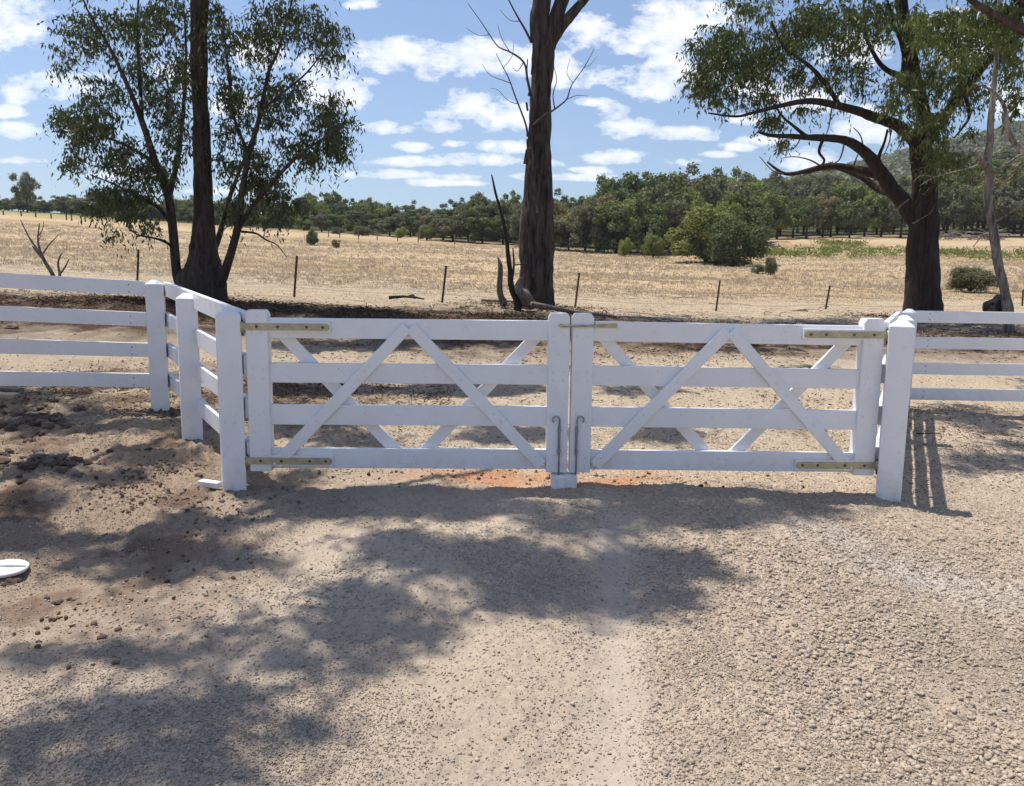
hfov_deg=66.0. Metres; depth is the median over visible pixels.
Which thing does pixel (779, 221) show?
gum tree
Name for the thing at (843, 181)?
gum tree
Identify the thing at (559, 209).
gum tree
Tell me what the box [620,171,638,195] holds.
gum tree
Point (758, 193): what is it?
gum tree
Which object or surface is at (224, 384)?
post and rail fence
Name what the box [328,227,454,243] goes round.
post fence
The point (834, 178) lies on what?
gum tree
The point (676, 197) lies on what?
gum tree
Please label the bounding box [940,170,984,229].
gum tree
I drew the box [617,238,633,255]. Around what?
bush
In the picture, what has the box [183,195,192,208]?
gum tree
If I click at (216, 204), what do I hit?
gum tree
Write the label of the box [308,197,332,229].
gum tree
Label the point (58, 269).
dead shrub
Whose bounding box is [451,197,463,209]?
gum tree
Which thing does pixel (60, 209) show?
gum tree
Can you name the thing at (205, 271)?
gum tree
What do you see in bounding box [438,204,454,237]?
gum tree
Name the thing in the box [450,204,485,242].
gum tree
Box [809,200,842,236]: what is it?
gum tree
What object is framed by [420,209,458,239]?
gum tree
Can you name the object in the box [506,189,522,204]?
gum tree
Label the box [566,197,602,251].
gum tree
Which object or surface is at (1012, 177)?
gum tree
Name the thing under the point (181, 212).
gum tree
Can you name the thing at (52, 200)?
gum tree
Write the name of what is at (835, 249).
weeds
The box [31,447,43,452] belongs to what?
soil clod
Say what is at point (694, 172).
gum tree
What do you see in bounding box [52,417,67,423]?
rock
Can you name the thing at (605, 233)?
gum tree
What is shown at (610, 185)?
gum tree
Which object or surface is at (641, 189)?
gum tree
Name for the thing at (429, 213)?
gum tree
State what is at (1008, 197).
gum tree
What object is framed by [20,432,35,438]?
soil clod
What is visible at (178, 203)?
gum tree
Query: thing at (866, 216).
gum tree
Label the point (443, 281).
wire fence
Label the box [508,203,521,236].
gum tree
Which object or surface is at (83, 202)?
gum tree
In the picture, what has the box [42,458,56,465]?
soil clod
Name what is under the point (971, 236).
brush heap
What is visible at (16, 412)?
soil clod
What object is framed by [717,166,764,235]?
gum tree
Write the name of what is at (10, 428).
soil clod
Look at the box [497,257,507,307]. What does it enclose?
dead stump
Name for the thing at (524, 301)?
root butt
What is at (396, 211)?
gum tree
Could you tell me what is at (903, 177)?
gum tree
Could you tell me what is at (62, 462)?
soil clod
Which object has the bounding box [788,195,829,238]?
gum tree
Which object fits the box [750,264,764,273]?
bush
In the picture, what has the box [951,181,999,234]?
gum tree
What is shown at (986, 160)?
slender gum
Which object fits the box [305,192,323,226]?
gum tree
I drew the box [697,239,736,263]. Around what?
bush
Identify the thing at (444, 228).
gum tree
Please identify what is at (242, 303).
leaf litter
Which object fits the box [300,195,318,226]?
gum tree
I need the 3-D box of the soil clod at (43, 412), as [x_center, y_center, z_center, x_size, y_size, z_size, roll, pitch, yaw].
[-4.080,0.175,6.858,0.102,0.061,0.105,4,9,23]
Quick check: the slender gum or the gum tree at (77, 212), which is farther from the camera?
the gum tree at (77, 212)
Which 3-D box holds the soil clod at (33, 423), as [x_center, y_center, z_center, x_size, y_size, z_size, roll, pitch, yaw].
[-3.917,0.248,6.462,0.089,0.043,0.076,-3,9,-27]
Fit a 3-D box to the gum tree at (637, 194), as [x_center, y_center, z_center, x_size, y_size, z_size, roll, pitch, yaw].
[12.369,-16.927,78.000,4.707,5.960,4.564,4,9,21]
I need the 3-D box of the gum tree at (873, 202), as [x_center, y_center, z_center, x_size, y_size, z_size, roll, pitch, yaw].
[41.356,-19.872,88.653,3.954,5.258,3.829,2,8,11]
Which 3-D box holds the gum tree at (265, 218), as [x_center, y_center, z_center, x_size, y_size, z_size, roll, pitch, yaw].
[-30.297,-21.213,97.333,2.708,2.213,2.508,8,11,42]
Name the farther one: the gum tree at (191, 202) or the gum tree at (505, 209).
the gum tree at (191, 202)
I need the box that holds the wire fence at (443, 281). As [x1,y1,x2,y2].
[0,249,1023,310]
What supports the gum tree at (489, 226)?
on the ground at (608, 610)
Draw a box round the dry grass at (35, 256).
[0,221,1023,327]
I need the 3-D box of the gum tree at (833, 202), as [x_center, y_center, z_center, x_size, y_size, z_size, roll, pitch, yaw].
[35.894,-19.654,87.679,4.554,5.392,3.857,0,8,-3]
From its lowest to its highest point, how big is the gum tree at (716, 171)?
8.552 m
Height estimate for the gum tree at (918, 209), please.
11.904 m
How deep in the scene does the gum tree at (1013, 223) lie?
99.17 m
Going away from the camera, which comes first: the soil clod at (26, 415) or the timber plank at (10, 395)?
the soil clod at (26, 415)
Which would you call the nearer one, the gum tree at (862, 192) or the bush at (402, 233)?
the bush at (402, 233)
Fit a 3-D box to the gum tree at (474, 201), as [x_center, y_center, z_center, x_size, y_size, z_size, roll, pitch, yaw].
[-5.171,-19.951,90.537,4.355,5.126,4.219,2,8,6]
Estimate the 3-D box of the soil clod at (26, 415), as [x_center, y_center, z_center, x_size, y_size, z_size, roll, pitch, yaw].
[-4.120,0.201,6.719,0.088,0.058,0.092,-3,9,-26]
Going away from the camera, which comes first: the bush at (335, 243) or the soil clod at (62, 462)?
the soil clod at (62, 462)
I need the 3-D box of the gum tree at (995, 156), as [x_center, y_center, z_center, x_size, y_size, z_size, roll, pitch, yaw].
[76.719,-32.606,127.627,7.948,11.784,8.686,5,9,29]
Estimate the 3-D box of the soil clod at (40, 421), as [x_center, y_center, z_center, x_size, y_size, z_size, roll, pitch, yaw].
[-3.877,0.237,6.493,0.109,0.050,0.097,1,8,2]
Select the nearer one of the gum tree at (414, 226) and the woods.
the gum tree at (414, 226)
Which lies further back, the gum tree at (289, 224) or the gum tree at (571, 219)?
the gum tree at (289, 224)
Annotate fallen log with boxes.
[530,302,615,317]
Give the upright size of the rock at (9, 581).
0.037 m
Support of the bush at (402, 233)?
on the ground at (608, 610)
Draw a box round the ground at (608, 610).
[0,210,1023,785]
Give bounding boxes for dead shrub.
[20,220,57,275]
[56,253,69,275]
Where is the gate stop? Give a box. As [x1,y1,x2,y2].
[550,472,576,488]
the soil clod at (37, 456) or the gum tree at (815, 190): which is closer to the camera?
the soil clod at (37, 456)
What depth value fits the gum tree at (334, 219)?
94.21 m
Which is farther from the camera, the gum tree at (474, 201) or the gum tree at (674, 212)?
the gum tree at (474, 201)
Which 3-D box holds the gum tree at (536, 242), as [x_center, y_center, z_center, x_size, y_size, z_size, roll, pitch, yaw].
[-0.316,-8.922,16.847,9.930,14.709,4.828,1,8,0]
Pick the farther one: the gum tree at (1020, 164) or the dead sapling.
the gum tree at (1020, 164)
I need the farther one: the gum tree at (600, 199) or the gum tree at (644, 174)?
the gum tree at (644, 174)
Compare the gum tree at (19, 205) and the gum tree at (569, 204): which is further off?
the gum tree at (19, 205)
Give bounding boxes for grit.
[0,391,1023,785]
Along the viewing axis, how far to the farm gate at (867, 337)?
5.09 m
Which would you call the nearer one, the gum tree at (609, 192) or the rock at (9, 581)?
the rock at (9, 581)
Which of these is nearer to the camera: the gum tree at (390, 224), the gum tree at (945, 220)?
the gum tree at (390, 224)
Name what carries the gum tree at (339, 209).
on the ground at (608, 610)
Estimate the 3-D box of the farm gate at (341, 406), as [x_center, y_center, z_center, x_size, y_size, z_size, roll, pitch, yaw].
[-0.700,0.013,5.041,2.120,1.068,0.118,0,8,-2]
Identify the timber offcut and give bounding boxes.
[198,479,221,488]
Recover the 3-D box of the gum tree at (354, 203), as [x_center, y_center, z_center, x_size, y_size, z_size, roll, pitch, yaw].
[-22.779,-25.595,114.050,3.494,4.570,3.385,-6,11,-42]
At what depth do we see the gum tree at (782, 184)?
94.25 m
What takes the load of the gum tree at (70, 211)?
on the ground at (608, 610)
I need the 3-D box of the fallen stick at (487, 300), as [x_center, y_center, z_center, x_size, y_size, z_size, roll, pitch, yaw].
[0.013,-2.166,18.592,1.483,0.098,0.079,0,8,-5]
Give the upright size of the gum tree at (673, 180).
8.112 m
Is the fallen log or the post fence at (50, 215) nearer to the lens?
the fallen log
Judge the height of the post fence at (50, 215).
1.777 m
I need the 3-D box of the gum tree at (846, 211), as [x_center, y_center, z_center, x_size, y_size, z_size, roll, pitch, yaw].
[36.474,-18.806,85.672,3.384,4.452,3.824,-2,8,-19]
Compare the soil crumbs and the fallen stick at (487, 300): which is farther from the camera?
the fallen stick at (487, 300)
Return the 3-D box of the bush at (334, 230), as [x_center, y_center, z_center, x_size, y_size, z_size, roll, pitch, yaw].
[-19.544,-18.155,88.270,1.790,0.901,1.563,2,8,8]
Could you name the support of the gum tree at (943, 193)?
on the ground at (608, 610)
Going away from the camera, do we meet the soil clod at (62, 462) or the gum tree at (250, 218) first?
the soil clod at (62, 462)
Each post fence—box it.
[2,210,85,221]
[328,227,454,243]
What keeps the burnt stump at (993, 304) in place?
on the ground at (608, 610)
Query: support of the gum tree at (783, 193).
on the ground at (608, 610)
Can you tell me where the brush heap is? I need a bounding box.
[939,228,1015,240]
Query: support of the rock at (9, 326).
on the ground at (608, 610)
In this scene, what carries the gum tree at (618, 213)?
on the ground at (608, 610)
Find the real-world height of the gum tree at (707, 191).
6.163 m
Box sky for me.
[0,0,1023,212]
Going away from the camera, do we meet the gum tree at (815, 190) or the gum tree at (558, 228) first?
the gum tree at (558, 228)
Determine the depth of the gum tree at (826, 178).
94.63 m
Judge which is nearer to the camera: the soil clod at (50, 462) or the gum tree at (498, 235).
the soil clod at (50, 462)
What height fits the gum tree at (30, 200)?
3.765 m
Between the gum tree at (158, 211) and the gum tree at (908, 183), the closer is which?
the gum tree at (908, 183)
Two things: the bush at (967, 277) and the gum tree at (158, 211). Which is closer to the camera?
the bush at (967, 277)
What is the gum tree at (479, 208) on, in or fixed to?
on the ground at (608, 610)
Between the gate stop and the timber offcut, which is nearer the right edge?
the gate stop
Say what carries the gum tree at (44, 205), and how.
on the ground at (608, 610)
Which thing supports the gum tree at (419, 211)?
on the ground at (608, 610)
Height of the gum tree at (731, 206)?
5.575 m
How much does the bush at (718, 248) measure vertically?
3.910 m
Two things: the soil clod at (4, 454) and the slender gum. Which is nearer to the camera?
the soil clod at (4, 454)
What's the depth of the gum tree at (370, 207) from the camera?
99.02 m
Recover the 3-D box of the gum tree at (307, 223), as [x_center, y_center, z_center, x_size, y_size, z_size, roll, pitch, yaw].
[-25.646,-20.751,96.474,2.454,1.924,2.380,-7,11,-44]
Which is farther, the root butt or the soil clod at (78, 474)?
the root butt
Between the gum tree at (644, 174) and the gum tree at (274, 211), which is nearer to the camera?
the gum tree at (644, 174)
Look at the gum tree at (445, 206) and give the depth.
103.23 m
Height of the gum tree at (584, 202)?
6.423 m
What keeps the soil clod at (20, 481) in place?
on the ground at (608, 610)
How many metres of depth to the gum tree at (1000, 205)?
88.39 m
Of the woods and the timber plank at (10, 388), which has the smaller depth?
the timber plank at (10, 388)
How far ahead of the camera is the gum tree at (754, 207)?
67.85 m
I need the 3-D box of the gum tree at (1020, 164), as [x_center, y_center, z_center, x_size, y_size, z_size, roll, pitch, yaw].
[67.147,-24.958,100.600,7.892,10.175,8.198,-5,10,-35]
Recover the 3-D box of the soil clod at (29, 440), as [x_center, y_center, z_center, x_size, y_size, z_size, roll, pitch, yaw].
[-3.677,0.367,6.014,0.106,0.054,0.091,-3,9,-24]
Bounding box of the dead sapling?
[491,175,530,309]
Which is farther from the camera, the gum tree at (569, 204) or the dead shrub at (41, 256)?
the gum tree at (569, 204)
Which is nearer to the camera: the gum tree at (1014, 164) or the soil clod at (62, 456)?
the soil clod at (62, 456)
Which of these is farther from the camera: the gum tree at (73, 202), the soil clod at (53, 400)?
the gum tree at (73, 202)
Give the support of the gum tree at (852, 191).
on the ground at (608, 610)
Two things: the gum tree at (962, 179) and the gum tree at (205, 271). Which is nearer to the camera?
the gum tree at (205, 271)
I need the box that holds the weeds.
[762,237,1023,261]
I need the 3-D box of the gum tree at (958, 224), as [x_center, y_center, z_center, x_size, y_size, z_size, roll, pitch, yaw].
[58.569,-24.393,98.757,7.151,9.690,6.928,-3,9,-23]
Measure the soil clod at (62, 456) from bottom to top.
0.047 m
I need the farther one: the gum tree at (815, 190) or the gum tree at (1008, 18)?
the gum tree at (815, 190)
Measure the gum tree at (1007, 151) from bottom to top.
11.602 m
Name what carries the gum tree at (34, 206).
on the ground at (608, 610)
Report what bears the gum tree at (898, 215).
on the ground at (608, 610)
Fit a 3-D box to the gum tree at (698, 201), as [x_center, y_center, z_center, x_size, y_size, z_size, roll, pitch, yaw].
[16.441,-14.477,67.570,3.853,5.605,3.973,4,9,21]
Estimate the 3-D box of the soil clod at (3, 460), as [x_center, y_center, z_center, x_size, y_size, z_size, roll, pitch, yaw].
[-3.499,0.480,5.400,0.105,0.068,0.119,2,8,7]
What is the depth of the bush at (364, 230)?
85.88 m
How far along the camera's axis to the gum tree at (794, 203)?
87.58 m
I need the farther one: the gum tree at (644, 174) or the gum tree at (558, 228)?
the gum tree at (644, 174)
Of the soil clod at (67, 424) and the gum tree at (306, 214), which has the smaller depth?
the soil clod at (67, 424)
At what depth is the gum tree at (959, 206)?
87.16 m
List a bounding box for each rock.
[1,578,21,585]
[4,324,18,328]
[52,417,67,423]
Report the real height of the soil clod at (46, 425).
0.065 m
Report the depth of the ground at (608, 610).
3.97 m
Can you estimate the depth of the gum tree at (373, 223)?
90.29 m
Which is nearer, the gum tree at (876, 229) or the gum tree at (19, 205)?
the gum tree at (876, 229)
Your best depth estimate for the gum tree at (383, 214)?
97.42 m
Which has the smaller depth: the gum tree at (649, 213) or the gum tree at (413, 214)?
the gum tree at (649, 213)
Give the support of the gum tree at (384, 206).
on the ground at (608, 610)
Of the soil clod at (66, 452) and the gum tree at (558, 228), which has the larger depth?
the gum tree at (558, 228)
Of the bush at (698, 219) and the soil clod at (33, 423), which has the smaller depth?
the soil clod at (33, 423)
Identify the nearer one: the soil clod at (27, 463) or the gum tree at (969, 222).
the soil clod at (27, 463)
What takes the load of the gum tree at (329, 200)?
on the ground at (608, 610)
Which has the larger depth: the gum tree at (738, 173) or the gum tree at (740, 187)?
the gum tree at (738, 173)
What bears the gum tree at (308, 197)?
on the ground at (608, 610)
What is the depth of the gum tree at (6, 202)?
127.16 m
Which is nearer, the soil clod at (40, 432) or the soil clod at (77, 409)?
the soil clod at (40, 432)
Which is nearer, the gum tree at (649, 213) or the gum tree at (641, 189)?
the gum tree at (649, 213)
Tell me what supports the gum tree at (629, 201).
on the ground at (608, 610)
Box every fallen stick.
[389,295,424,299]
[481,299,510,301]
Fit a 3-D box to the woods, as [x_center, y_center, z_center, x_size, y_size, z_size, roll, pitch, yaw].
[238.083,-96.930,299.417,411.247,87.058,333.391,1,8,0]
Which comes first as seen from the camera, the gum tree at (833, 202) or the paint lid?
the paint lid
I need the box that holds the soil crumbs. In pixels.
[0,360,910,668]
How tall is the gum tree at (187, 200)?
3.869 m
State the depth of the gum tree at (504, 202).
95.90 m
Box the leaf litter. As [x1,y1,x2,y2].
[0,289,1023,494]
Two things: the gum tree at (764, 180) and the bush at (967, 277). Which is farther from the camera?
the gum tree at (764, 180)
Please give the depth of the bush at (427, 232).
80.05 m
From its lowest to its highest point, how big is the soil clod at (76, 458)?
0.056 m
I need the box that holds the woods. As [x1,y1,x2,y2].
[691,120,1023,185]
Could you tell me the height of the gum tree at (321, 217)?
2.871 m
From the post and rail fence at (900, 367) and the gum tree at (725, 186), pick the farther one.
the gum tree at (725, 186)
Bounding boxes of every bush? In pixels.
[305,227,318,244]
[331,227,345,233]
[331,239,339,247]
[353,226,373,235]
[395,227,409,237]
[416,224,435,240]
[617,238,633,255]
[640,232,665,256]
[663,203,747,262]
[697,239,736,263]
[702,211,775,266]
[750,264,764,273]
[764,257,777,274]
[945,265,998,291]
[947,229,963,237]
[972,228,987,236]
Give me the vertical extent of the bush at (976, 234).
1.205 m
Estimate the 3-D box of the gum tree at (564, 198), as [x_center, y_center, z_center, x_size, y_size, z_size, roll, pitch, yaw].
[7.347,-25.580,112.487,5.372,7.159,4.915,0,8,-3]
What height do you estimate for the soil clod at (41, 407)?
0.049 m
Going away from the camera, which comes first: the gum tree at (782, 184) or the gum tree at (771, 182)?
the gum tree at (782, 184)
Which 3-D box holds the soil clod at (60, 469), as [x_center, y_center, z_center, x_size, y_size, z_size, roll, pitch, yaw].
[-3.010,0.515,5.230,0.093,0.064,0.104,1,8,5]
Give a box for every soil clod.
[0,451,10,456]
[0,457,10,463]
[0,464,8,470]
[3,424,17,431]
[9,409,23,416]
[9,420,26,425]
[15,479,26,483]
[17,460,38,468]
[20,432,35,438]
[21,465,36,470]
[22,438,36,442]
[23,413,33,417]
[24,407,36,412]
[28,421,39,425]
[30,454,41,459]
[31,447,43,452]
[35,405,44,409]
[35,430,44,435]
[36,419,48,423]
[37,410,49,415]
[40,421,54,428]
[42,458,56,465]
[50,398,58,401]
[51,466,66,473]
[52,412,62,416]
[54,454,67,459]
[55,459,65,465]
[57,450,68,454]
[63,422,75,427]
[69,456,82,461]
[72,405,85,411]
[72,472,83,477]
[81,460,92,465]
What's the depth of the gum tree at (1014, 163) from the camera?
111.51 m
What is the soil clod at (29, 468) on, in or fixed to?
on the ground at (608, 610)
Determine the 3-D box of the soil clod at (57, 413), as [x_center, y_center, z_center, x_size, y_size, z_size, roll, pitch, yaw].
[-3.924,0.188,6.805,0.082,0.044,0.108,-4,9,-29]
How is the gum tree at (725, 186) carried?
on the ground at (608, 610)
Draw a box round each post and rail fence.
[0,273,249,490]
[875,309,1023,502]
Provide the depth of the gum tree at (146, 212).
111.83 m
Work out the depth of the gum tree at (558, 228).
70.40 m
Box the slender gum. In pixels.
[913,0,1023,332]
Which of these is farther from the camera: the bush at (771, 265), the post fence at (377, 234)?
the post fence at (377, 234)
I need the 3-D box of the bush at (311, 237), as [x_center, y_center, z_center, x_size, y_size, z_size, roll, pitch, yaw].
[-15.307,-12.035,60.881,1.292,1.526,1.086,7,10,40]
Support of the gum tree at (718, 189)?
on the ground at (608, 610)
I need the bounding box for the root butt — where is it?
[516,277,536,311]
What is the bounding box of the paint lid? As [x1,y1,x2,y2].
[0,559,29,577]
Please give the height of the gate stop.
0.158 m
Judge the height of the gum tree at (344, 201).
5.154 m
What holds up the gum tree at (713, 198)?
on the ground at (608, 610)
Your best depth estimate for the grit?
2.99 m
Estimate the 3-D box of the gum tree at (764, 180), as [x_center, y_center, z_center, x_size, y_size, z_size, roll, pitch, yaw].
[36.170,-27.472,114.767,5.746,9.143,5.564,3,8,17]
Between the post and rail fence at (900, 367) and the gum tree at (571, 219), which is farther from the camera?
the gum tree at (571, 219)
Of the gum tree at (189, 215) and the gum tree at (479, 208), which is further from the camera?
the gum tree at (189, 215)
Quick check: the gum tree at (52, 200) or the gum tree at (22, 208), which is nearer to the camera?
the gum tree at (22, 208)
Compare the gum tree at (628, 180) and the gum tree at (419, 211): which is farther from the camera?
the gum tree at (419, 211)
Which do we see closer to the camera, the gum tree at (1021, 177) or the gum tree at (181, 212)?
the gum tree at (1021, 177)
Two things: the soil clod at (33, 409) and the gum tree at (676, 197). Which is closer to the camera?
the soil clod at (33, 409)
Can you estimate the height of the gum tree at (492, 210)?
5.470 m
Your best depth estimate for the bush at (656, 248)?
62.58 m
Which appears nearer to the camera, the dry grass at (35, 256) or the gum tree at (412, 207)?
the dry grass at (35, 256)
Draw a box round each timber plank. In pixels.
[0,386,23,391]
[0,392,19,398]
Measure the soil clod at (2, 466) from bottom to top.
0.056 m
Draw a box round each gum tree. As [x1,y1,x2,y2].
[1,198,14,210]
[7,171,41,212]
[7,199,29,210]
[15,193,42,206]
[16,199,30,211]
[31,204,43,212]
[33,197,53,212]
[36,0,364,301]
[48,195,58,208]
[53,194,75,213]
[57,199,75,213]
[63,198,91,214]
[67,195,86,213]
[80,200,100,214]
[139,206,152,219]
[141,202,163,219]
[151,206,175,220]
[173,195,186,221]
[176,199,190,221]
[177,206,193,222]
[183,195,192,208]
[183,208,193,221]
[191,201,224,224]
[214,210,221,225]
[233,211,256,226]
[256,213,276,228]
[263,207,283,225]
[273,212,297,227]
[289,193,312,224]
[293,216,310,230]
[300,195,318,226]
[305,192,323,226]
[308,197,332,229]
[309,209,331,231]
[319,191,341,224]
[327,213,352,230]
[330,197,354,227]
[333,198,348,224]
[342,207,383,230]
[348,201,360,224]
[354,197,377,218]
[359,199,376,219]
[362,219,382,234]
[365,199,386,209]
[374,201,399,233]
[376,214,404,235]
[386,206,401,232]
[394,205,427,235]
[396,213,424,236]
[405,200,415,210]
[415,206,427,216]
[419,209,445,235]
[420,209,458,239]
[428,214,470,241]
[432,203,448,215]
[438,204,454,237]
[448,197,484,237]
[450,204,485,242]
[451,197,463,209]
[464,215,501,243]
[468,0,595,306]
[469,191,497,207]
[471,203,496,236]
[480,193,509,237]
[486,211,518,244]
[496,198,519,214]
[498,203,521,242]
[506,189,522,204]
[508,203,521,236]
[553,201,578,238]
[553,215,569,246]
[554,188,576,203]
[554,213,588,249]
[560,197,584,209]
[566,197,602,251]
[578,193,615,241]
[579,204,613,251]
[580,191,596,205]
[593,202,636,252]
[595,171,643,203]
[598,197,649,252]
[599,188,635,198]
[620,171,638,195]
[623,175,664,238]
[627,197,670,251]
[633,190,654,248]
[637,171,668,188]
[637,186,676,247]
[640,167,707,250]
[648,182,690,253]
[667,188,706,242]
[670,0,1023,310]
[678,162,716,186]
[679,173,726,206]
[681,182,723,195]
[683,190,724,229]
[686,185,711,250]
[691,182,730,194]
[695,166,725,195]
[713,191,747,242]
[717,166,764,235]
[720,171,753,225]
[726,189,781,245]
[746,173,780,186]
[750,187,778,209]
[761,171,808,235]
[762,192,797,238]
[764,184,796,235]
[766,178,791,232]
[775,196,812,237]
[784,177,835,234]
[787,173,814,232]
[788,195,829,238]
[798,161,842,233]
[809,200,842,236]
[815,173,841,231]
[816,193,851,236]
[821,183,869,234]
[828,199,870,237]
[831,176,858,201]
[835,187,866,231]
[852,201,877,235]
[856,185,906,233]
[862,193,900,236]
[874,174,911,233]
[880,190,910,237]
[881,0,1023,154]
[897,177,939,209]
[900,188,950,222]
[937,166,978,233]
[938,182,975,229]
[938,187,953,224]
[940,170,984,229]
[949,166,983,233]
[951,159,1014,229]
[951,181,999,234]
[979,185,1013,231]
[981,147,1015,228]
[981,153,997,224]
[992,165,1020,217]
[994,184,1023,234]
[1000,165,1023,231]
[1001,154,1023,227]
[1003,157,1023,227]
[1007,183,1023,235]
[1012,161,1023,170]
[1016,172,1023,187]
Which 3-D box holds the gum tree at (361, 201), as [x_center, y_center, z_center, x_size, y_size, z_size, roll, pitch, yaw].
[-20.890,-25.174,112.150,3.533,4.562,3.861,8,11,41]
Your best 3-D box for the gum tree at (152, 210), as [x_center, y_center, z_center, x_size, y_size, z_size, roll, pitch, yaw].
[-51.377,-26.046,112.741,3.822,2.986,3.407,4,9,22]
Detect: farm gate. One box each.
[240,309,569,474]
[559,313,888,474]
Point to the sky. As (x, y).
(437, 131)
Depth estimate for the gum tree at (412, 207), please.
121.70 m
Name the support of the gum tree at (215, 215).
on the ground at (608, 610)
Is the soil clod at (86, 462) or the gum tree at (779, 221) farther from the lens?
the gum tree at (779, 221)
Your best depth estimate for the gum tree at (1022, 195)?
89.57 m
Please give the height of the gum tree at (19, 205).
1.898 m
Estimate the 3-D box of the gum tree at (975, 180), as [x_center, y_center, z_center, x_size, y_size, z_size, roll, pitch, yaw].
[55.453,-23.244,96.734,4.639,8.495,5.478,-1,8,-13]
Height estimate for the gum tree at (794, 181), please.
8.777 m
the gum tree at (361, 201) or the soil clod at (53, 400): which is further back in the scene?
the gum tree at (361, 201)
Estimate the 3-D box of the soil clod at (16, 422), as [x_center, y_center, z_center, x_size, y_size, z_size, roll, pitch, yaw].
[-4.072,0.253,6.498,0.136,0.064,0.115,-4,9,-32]
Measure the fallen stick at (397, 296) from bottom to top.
0.105 m
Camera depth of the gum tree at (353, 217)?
90.98 m
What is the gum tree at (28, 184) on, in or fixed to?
on the ground at (608, 610)
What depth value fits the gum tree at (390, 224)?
87.89 m
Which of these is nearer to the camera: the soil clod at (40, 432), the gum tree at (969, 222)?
the soil clod at (40, 432)
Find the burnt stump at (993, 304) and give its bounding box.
[982,294,1000,311]

